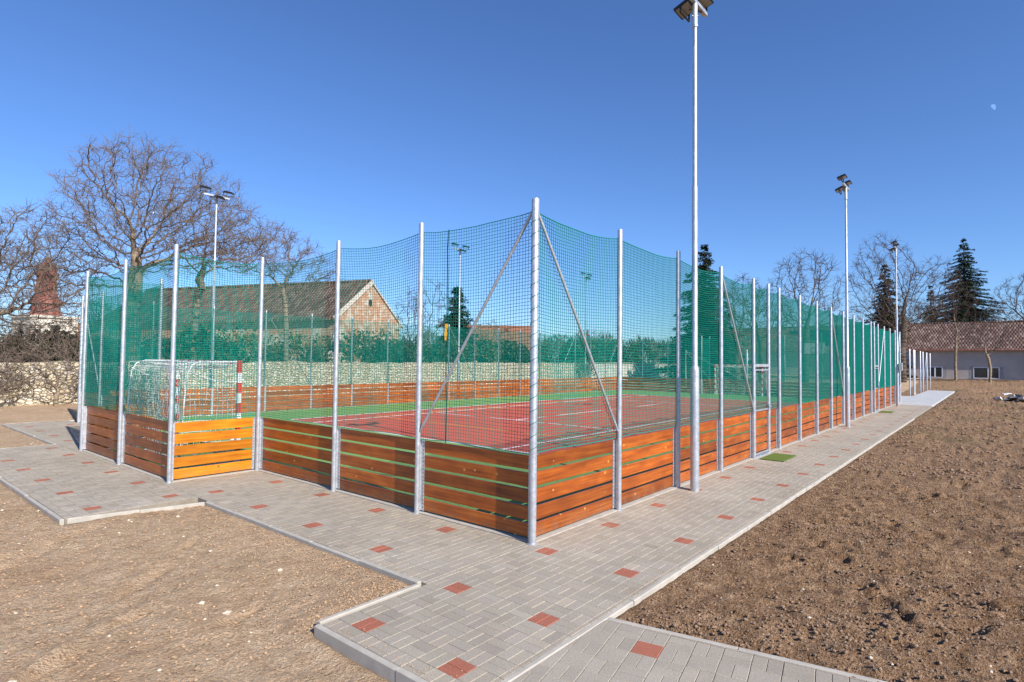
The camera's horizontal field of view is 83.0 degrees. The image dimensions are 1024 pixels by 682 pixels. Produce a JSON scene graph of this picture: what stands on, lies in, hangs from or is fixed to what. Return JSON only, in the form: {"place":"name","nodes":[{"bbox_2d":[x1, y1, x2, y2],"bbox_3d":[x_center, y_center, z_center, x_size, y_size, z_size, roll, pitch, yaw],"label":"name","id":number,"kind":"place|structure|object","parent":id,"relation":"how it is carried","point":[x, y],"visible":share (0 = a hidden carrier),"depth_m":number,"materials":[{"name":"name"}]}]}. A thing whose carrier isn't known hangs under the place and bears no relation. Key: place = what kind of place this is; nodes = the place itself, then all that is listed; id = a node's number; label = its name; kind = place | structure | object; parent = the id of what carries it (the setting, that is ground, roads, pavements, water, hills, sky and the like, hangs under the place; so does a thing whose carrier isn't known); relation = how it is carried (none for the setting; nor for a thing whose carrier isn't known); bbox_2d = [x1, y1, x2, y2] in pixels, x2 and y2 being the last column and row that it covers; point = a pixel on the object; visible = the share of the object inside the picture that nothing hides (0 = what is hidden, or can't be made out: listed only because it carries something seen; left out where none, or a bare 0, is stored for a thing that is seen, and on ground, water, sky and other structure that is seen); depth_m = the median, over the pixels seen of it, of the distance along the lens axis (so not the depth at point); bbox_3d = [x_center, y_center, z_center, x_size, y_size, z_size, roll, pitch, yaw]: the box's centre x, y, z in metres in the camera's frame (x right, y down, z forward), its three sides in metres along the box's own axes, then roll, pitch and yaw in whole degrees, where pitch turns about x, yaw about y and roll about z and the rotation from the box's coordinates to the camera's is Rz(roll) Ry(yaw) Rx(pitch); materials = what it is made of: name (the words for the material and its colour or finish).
{"place":"outdoors","nodes":[
{"label":"outdoors","id":0,"kind":"place"},
{"bbox_2d":[0,404,931,681],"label":"pavement","id":1,"kind":"structure","parent":0,"point":[552,592],"depth_m":6.32,"materials":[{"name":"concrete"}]},
{"bbox_2d":[78,212,531,536],"bbox_3d":[-7.129,0.474,11.915,18.003,4.106,1.649,-1,-3,40],"label":"court fence","id":2,"kind":"object","parent":1,"relation":"on","point":[103,419],"visible":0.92,"depth_m":9.72,"materials":[{"name":"fabric"}]},
{"bbox_2d":[444,324,447,339],"bbox_3d":[-0.879,-0.118,7.740,0.054,0.220,0.009,0,-2,26],"label":"net tag","id":3,"kind":"object","parent":2,"relation":"attached to","point":[445,332],"visible":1,"depth_m":7.74,"materials":[{"name":"yellow plastic"}]},
{"bbox_2d":[673,0,713,491],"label":"floodlight mast","id":4,"kind":"object","parent":1,"relation":"on","point":[684,9],"visible":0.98,"depth_m":9.60,"materials":[{"name":"metal"}]},
{"bbox_2d":[526,198,901,544],"bbox_3d":[11.117,0.955,19.783,0.162,4.106,34.135,-1,-3,40],"label":"court fence","id":5,"kind":"object","parent":1,"relation":"on","point":[877,345],"visible":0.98,"depth_m":9.70,"materials":[{"name":"metal"}]},
{"bbox_2d":[755,364,771,458],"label":"gate","id":6,"kind":"structure","parent":5,"relation":"attached to","point":[762,430],"depth_m":13.37,"materials":[{"name":"wood"}]},
{"bbox_2d":[875,365,879,411],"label":"gate","id":7,"kind":"structure","parent":5,"relation":"attached to","point":[877,402],"depth_m":26.55,"materials":[{"name":"wood"}]},
{"bbox_2d":[760,453,796,461],"bbox_3d":[5.963,2.600,12.954,0.500,0.018,1.070,-1,-3,40],"label":"door mat","id":8,"kind":"object","parent":1,"relation":"on","point":[778,457],"depth_m":12.86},
{"bbox_2d":[835,174,851,426],"bbox_3d":[11.331,-1.295,19.782,0.410,8.609,1.212,-1,-3,40],"label":"floodlight mast","id":9,"kind":"object","parent":1,"relation":"on","point":[844,188],"visible":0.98,"depth_m":19.66,"materials":[{"name":"metal"}]},
{"bbox_2d":[889,241,902,405],"bbox_3d":[19.920,-0.840,30.032,0.528,8.609,1.212,-1,-3,40],"label":"floodlight mast","id":10,"kind":"object","parent":1,"relation":"on","point":[900,367],"visible":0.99,"depth_m":29.94,"materials":[{"name":"metal"}]},
{"bbox_2d":[0,374,1023,681],"bbox_3d":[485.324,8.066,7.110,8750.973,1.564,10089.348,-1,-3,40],"label":"ground","id":11,"kind":"structure","parent":0,"point":[306,656],"depth_m":5.56,"materials":[{"name":"soil"}]},
{"bbox_2d":[0,352,41,399],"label":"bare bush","id":12,"kind":"object","parent":11,"relation":"on","point":[14,387],"visible":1,"depth_m":22.61,"materials":[{"name":"brown plant"}]},
{"bbox_2d":[0,333,59,362],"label":"evergreen shrub","id":13,"kind":"object","parent":11,"relation":"on","point":[17,345],"visible":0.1,"depth_m":25.77,"materials":[{"name":"green plant"}]},
{"bbox_2d":[0,319,62,362],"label":"bare bush","id":14,"kind":"object","parent":11,"relation":"on","point":[8,339],"visible":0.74,"depth_m":24.44,"materials":[{"name":"brown plant"}]},
{"bbox_2d":[9,252,79,357],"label":"church tower","id":15,"kind":"structure","parent":11,"relation":"on","point":[50,317],"depth_m":118.50,"materials":[{"name":"ceramic"}]},
{"bbox_2d":[0,198,115,338],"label":"bare tree","id":16,"kind":"object","parent":11,"relation":"on","point":[10,309],"visible":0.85,"depth_m":25.20,"materials":[{"name":"brown plant"}]},
{"bbox_2d":[0,338,119,405],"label":"bare bush","id":17,"kind":"object","parent":11,"relation":"on","point":[56,399],"visible":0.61,"depth_m":23.60,"materials":[{"name":"brown plant"}]},
{"bbox_2d":[0,309,119,362],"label":"bare bush","id":18,"kind":"object","parent":11,"relation":"on","point":[55,337],"visible":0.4,"depth_m":25.06,"materials":[{"name":"brown plant"}]},
{"bbox_2d":[14,321,119,361],"bbox_3d":[-20.901,1.061,27.418,3.080,3.916,4.268,-1,-3,40],"label":"evergreen shrub","id":19,"kind":"object","parent":11,"relation":"on","point":[66,346],"visible":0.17,"depth_m":26.82,"materials":[{"name":"green plant"}]},
{"bbox_2d":[67,361,139,390],"bbox_3d":[-17.474,1.844,24.929,1.874,2.476,2.841,-1,-3,40],"label":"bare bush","id":20,"kind":"object","parent":11,"relation":"on","point":[95,377],"visible":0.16,"depth_m":24.62,"materials":[{"name":"brown plant"}]},
{"bbox_2d":[89,336,184,362],"bbox_3d":[-18.632,1.302,29.046,2.606,3.604,4.578,0,-2,28],"label":"evergreen shrub","id":21,"kind":"object","parent":11,"relation":"on","point":[166,347],"visible":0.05,"depth_m":29.67,"materials":[{"name":"green plant"}]},
{"bbox_2d":[0,125,284,361],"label":"bare tree","id":22,"kind":"object","parent":11,"relation":"on","point":[136,258],"visible":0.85,"depth_m":27.41,"materials":[{"name":"brown plant"}]},
{"bbox_2d":[163,322,235,359],"bbox_3d":[-16.738,1.061,31.460,2.824,4.294,4.322,-1,-3,40],"label":"evergreen shrub","id":23,"kind":"object","parent":11,"relation":"on","point":[199,347],"visible":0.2,"depth_m":31.23,"materials":[{"name":"green plant"}]},
{"bbox_2d":[0,490,406,681],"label":"clay clods","id":24,"kind":"object","parent":11,"relation":"on","point":[251,615],"visible":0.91,"depth_m":5.37,"materials":[{"name":"brown soil"}]},
{"bbox_2d":[199,185,233,404],"bbox_3d":[-11.147,-1.483,21.703,0.410,8.609,1.212,-1,-3,40],"label":"floodlight mast","id":25,"kind":"object","parent":11,"relation":"on","point":[216,197],"visible":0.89,"depth_m":21.79,"materials":[{"name":"metal"}]},
{"bbox_2d":[180,319,269,360],"bbox_3d":[-16.572,0.954,33.150,2.807,4.629,5.502,-1,-3,40],"label":"evergreen shrub","id":26,"kind":"object","parent":11,"relation":"on","point":[235,343],"visible":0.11,"depth_m":33.25,"materials":[{"name":"green plant"}]},
{"bbox_2d":[151,185,300,359],"bbox_3d":[-15.270,-2.487,31.139,7.618,11.707,6.763,-1,-3,40],"label":"bare tree","id":27,"kind":"object","parent":11,"relation":"on","point":[197,306],"visible":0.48,"depth_m":30.92,"materials":[{"name":"brown plant"}]},
{"bbox_2d":[96,279,402,361],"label":"old house","id":28,"kind":"structure","parent":11,"relation":"on","point":[344,293],"depth_m":51.15,"materials":[{"name":"brick"}]},
{"bbox_2d":[230,333,290,362],"bbox_3d":[-14.706,1.433,33.863,3.118,3.767,4.962,-1,-3,40],"label":"evergreen shrub","id":29,"kind":"object","parent":11,"relation":"on","point":[254,349],"visible":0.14,"depth_m":33.37,"materials":[{"name":"green plant"}]},
{"bbox_2d":[225,221,345,360],"bbox_3d":[-13.590,-1.746,34.071,6.853,10.439,6.539,-1,-3,40],"label":"bare tree","id":30,"kind":"object","parent":11,"relation":"on","point":[304,252],"visible":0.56,"depth_m":33.93,"materials":[{"name":"brown plant"}]},
{"bbox_2d":[0,361,586,406],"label":"stone wall","id":31,"kind":"structure","parent":11,"relation":"on","point":[34,394],"depth_m":31.43,"materials":[{"name":"stone"}]},
{"bbox_2d":[267,332,344,362],"bbox_3d":[-12.973,1.392,36.134,2.832,4.044,4.955,-1,-3,40],"label":"evergreen shrub","id":32,"kind":"object","parent":11,"relation":"on","point":[302,350],"visible":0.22,"depth_m":35.92,"materials":[{"name":"green plant"}]},
{"bbox_2d":[77,296,616,422],"bbox_3d":[-2.695,1.200,31.278,0.162,4.106,34.133,-1,-3,40],"label":"court fence","id":33,"kind":"object","parent":11,"relation":"on","point":[384,384],"visible":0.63,"depth_m":25.86,"materials":[{"name":"fabric"}]},
{"bbox_2d":[339,329,393,362],"bbox_3d":[-10.059,1.334,39.202,3.081,4.439,4.356,-1,-3,40],"label":"evergreen shrub","id":34,"kind":"object","parent":11,"relation":"on","point":[376,341],"visible":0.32,"depth_m":39.23,"materials":[{"name":"green plant"}]},
{"bbox_2d":[377,340,416,362],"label":"evergreen shrub","id":35,"kind":"object","parent":11,"relation":"on","point":[393,358],"visible":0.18,"depth_m":41.10,"materials":[{"name":"green plant"}]},
{"bbox_2d":[391,339,425,361],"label":"evergreen shrub","id":36,"kind":"object","parent":11,"relation":"on","point":[413,357],"visible":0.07,"depth_m":42.95,"materials":[{"name":"green plant"}]},
{"bbox_2d":[391,287,435,355],"bbox_3d":[-8.084,-0.311,48.086,3.908,8.670,3.714,1,-2,-6],"label":"bare tree","id":37,"kind":"object","parent":11,"relation":"on","point":[410,318],"visible":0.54,"depth_m":48.02,"materials":[{"name":"brown plant"}]},
{"bbox_2d":[410,277,456,362],"bbox_3d":[-6.142,-0.545,44.959,4.344,8.964,4.441,-1,-3,40],"label":"bare tree","id":38,"kind":"object","parent":11,"relation":"on","point":[443,325],"visible":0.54,"depth_m":44.95,"materials":[{"name":"brown plant"}]},
{"bbox_2d":[422,341,464,362],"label":"evergreen shrub","id":39,"kind":"object","parent":11,"relation":"on","point":[434,351],"visible":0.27,"depth_m":43.93,"materials":[{"name":"green plant"}]},
{"bbox_2d":[434,337,464,360],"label":"evergreen shrub","id":40,"kind":"object","parent":11,"relation":"on","point":[454,348],"visible":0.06,"depth_m":46.45,"materials":[{"name":"green plant"}]},
{"bbox_2d":[435,287,478,344],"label":"conifer tree","id":41,"kind":"object","parent":11,"relation":"on","point":[463,324],"visible":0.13,"depth_m":49.72,"materials":[{"name":"green plant"}]},
{"bbox_2d":[0,418,914,681],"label":"kerb","id":42,"kind":"structure","parent":11,"relation":"on","point":[379,666],"depth_m":5.28,"materials":[{"name":"concrete"}]},
{"bbox_2d":[451,243,469,392],"bbox_3d":[-2.825,-1.040,31.693,0.410,8.609,1.212,-1,-3,40],"label":"floodlight mast","id":43,"kind":"object","parent":11,"relation":"on","point":[459,250],"visible":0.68,"depth_m":31.71,"materials":[{"name":"metal"}]},
{"bbox_2d":[461,341,501,361],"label":"evergreen shrub","id":44,"kind":"object","parent":11,"relation":"on","point":[488,358],"visible":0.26,"depth_m":48.59,"materials":[{"name":"green plant"}]},
{"bbox_2d":[87,390,887,537],"bbox_3d":[4.188,3.125,25.459,17.800,0.208,36.800,-1,-3,40],"label":"sports court","id":45,"kind":"object","parent":11,"relation":"on","point":[523,402],"visible":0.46,"depth_m":18.84,"materials":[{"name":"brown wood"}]},
{"bbox_2d":[125,360,241,468],"bbox_3d":[-6.960,1.416,12.100,3.160,2.040,1.114,-1,-3,40],"label":"handball goal","id":46,"kind":"object","parent":45,"relation":"on","point":[190,362],"visible":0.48,"depth_m":11.50,"materials":[{"name":"white paint"}]},
{"bbox_2d":[714,364,766,395],"bbox_3d":[15.361,2.604,38.895,3.160,2.040,1.114,-1,-3,40],"label":"handball goal","id":47,"kind":"object","parent":45,"relation":"on","point":[715,366],"visible":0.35,"depth_m":39.11,"materials":[{"name":"white paint"}]},
{"bbox_2d":[82,390,899,541],"bbox_3d":[4.149,3.124,25.491,18.100,0.211,37.000,-1,-3,40],"label":"court edging","id":48,"kind":"object","parent":11,"relation":"on","point":[561,529],"visible":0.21,"depth_m":9.18,"materials":[{"name":"concrete"}]},
{"bbox_2d":[471,319,512,341],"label":"bare tree","id":49,"kind":"object","parent":11,"relation":"on","point":[494,330],"visible":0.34,"depth_m":59.92,"materials":[{"name":"brown plant"}]},
{"bbox_2d":[477,338,514,361],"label":"evergreen shrub","id":50,"kind":"object","parent":11,"relation":"on","point":[485,342],"visible":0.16,"depth_m":51.15,"materials":[{"name":"green plant"}]},
{"bbox_2d":[466,325,529,361],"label":"farm building","id":51,"kind":"structure","parent":11,"relation":"on","point":[524,330],"depth_m":69.08,"materials":[{"name":"brick"}]},
{"bbox_2d":[0,445,1020,681],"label":"pebbles","id":52,"kind":"object","parent":11,"relation":"on","point":[227,612],"visible":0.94,"depth_m":4.98,"materials":[{"name":"stone"}]},
{"bbox_2d":[502,340,546,362],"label":"evergreen shrub","id":53,"kind":"object","parent":11,"relation":"on","point":[513,354],"visible":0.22,"depth_m":52.56,"materials":[{"name":"green plant"}]},
{"bbox_2d":[522,344,553,362],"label":"evergreen shrub","id":54,"kind":"object","parent":11,"relation":"on","point":[547,353],"visible":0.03,"depth_m":56.78,"materials":[{"name":"green plant"}]},
{"bbox_2d":[399,330,682,362],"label":"distant wood","id":55,"kind":"object","parent":11,"relation":"on","point":[649,360],"visible":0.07,"depth_m":132.97,"materials":[{"name":"green plant"}]},
{"bbox_2d":[557,341,579,362],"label":"evergreen shrub","id":56,"kind":"object","parent":11,"relation":"on","point":[563,346],"visible":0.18,"depth_m":57.96,"materials":[{"name":"green plant"}]},
{"bbox_2d":[565,339,586,360],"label":"evergreen shrub","id":57,"kind":"object","parent":11,"relation":"on","point":[579,353],"visible":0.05,"depth_m":62.92,"materials":[{"name":"green plant"}]},
{"bbox_2d":[577,358,592,380],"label":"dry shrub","id":58,"kind":"object","parent":11,"relation":"on","point":[583,362],"visible":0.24,"depth_m":54.31,"materials":[{"name":"green plant"}]},
{"bbox_2d":[581,272,591,383],"bbox_3d":[5.369,-0.604,41.530,0.410,8.609,1.212,-1,-3,40],"label":"floodlight mast","id":59,"kind":"object","parent":11,"relation":"on","point":[585,325],"visible":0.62,"depth_m":41.55,"materials":[{"name":"metal"}]},
{"bbox_2d":[571,329,625,347],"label":"bare tree","id":60,"kind":"object","parent":11,"relation":"on","point":[596,335],"visible":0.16,"depth_m":69.71,"materials":[{"name":"brown plant"}]},
{"bbox_2d":[579,339,623,361],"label":"evergreen shrub","id":61,"kind":"object","parent":11,"relation":"on","point":[596,347],"visible":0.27,"depth_m":64.91,"materials":[{"name":"green plant"}]},
{"bbox_2d":[595,340,634,363],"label":"evergreen shrub","id":62,"kind":"object","parent":11,"relation":"on","point":[623,356],"visible":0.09,"depth_m":71.50,"materials":[{"name":"green plant"}]},
{"bbox_2d":[623,340,657,362],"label":"evergreen shrub","id":63,"kind":"object","parent":11,"relation":"on","point":[653,352],"visible":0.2,"depth_m":74.27,"materials":[{"name":"green plant"}]},
{"bbox_2d":[586,362,733,380],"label":"plastered wall","id":64,"kind":"structure","parent":11,"relation":"on","point":[638,372],"depth_m":63.02,"materials":[{"name":"paint"}]},
{"bbox_2d":[648,244,763,384],"bbox_3d":[20.323,-2.685,60.288,11.888,14.886,11.890,-1,-3,40],"label":"spruce tree","id":65,"kind":"object","parent":11,"relation":"on","point":[705,262],"visible":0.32,"depth_m":59.09,"materials":[{"name":"green plant"}]},
{"bbox_2d":[708,272,766,385],"bbox_3d":[21.752,-1.096,54.988,5.907,11.482,6.576,0,-2,20],"label":"bare tree","id":66,"kind":"object","parent":11,"relation":"on","point":[741,315],"visible":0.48,"depth_m":54.68,"materials":[{"name":"brown plant"}]},
{"bbox_2d":[622,336,899,400],"bbox_3d":[15.551,1.681,39.145,18.003,4.106,1.649,-1,-3,40],"label":"court fence","id":67,"kind":"object","parent":11,"relation":"on","point":[674,380],"visible":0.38,"depth_m":40.84,"materials":[{"name":"fabric"}]},
{"bbox_2d":[726,282,796,379],"bbox_3d":[26.029,-0.748,60.019,7.192,11.197,7.051,-1,-3,40],"label":"bare tree","id":68,"kind":"object","parent":11,"relation":"on","point":[761,322],"visible":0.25,"depth_m":59.69,"materials":[{"name":"brown plant"}]},
{"bbox_2d":[685,349,930,395],"bbox_3d":[26.723,2.671,51.765,16.286,3.460,16.690,-1,-3,40],"label":"court fence","id":69,"kind":"object","parent":11,"relation":"on","point":[914,380],"visible":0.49,"depth_m":45.98,"materials":[{"name":"metal"}]},
{"bbox_2d":[764,247,855,385],"bbox_3d":[28.196,-2.200,55.058,7.470,13.839,7.178,-1,-3,40],"label":"bare tree","id":70,"kind":"object","parent":11,"relation":"on","point":[817,279],"visible":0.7,"depth_m":54.92,"materials":[{"name":"brown plant"}]},
{"bbox_2d":[723,316,1023,379],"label":"grey building","id":71,"kind":"structure","parent":11,"relation":"on","point":[1006,363],"depth_m":79.22,"materials":[{"name":"red ceramic"}]},
{"bbox_2d":[924,366,946,377],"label":"window","id":72,"kind":"structure","parent":71,"relation":"in","point":[938,372],"depth_m":80.10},
{"bbox_2d":[969,366,1003,378],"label":"window","id":73,"kind":"structure","parent":71,"relation":"in","point":[974,372],"depth_m":76.80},
{"bbox_2d":[864,265,921,377],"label":"spruce tree","id":74,"kind":"object","parent":11,"relation":"on","point":[888,318],"visible":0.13,"depth_m":84.75,"materials":[{"name":"green plant"}]},
{"bbox_2d":[841,229,966,382],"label":"bare tree","id":75,"kind":"object","parent":11,"relation":"on","point":[903,329],"visible":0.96,"depth_m":69.69,"materials":[{"name":"brown plant"}]},
{"bbox_2d":[895,298,920,322],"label":"bare tree","id":76,"kind":"object","parent":11,"relation":"on","point":[906,310],"visible":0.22,"depth_m":97.67,"materials":[{"name":"brown plant"}]},
{"bbox_2d":[899,298,955,322],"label":"bare tree","id":77,"kind":"object","parent":11,"relation":"on","point":[926,308],"visible":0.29,"depth_m":103.65,"materials":[{"name":"brown plant"}]},
{"bbox_2d":[920,285,941,322],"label":"spruce tree","id":78,"kind":"object","parent":11,"relation":"on","point":[926,306],"visible":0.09,"depth_m":100.27,"materials":[{"name":"green plant"}]},
{"bbox_2d":[930,278,987,380],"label":"bare tree","id":79,"kind":"object","parent":11,"relation":"on","point":[955,349],"visible":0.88,"depth_m":71.93,"materials":[{"name":"brown plant"}]},
{"bbox_2d":[935,238,1006,322],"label":"spruce tree","id":80,"kind":"object","parent":11,"relation":"on","point":[964,265],"visible":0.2,"depth_m":104.58,"materials":[{"name":"green plant"}]},
{"bbox_2d":[964,313,1017,382],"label":"bare tree","id":81,"kind":"object","parent":11,"relation":"on","point":[989,360],"visible":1,"depth_m":67.90,"materials":[{"name":"brown plant"}]},
{"bbox_2d":[984,273,1023,320],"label":"bare tree","id":82,"kind":"object","parent":11,"relation":"on","point":[1017,292],"visible":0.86,"depth_m":96.60,"materials":[{"name":"brown plant"}]},
{"bbox_2d":[1004,396,1017,401],"bbox_3d":[29.107,3.395,33.786,0.607,0.435,1.052,0,-2,14],"label":"rubble slab","id":83,"kind":"object","parent":11,"relation":"on","point":[1012,398],"depth_m":33.54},
{"bbox_2d":[0,0,1023,362],"label":"sky","id":84,"kind":"structure","parent":0,"point":[355,123],"materials":[{"name":"blue"}]},
{"bbox_2d":[887,390,954,407],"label":"light paving","id":85,"kind":"structure","parent":0,"point":[932,398],"depth_m":37.24,"materials":[{"name":"concrete"}]}
]}

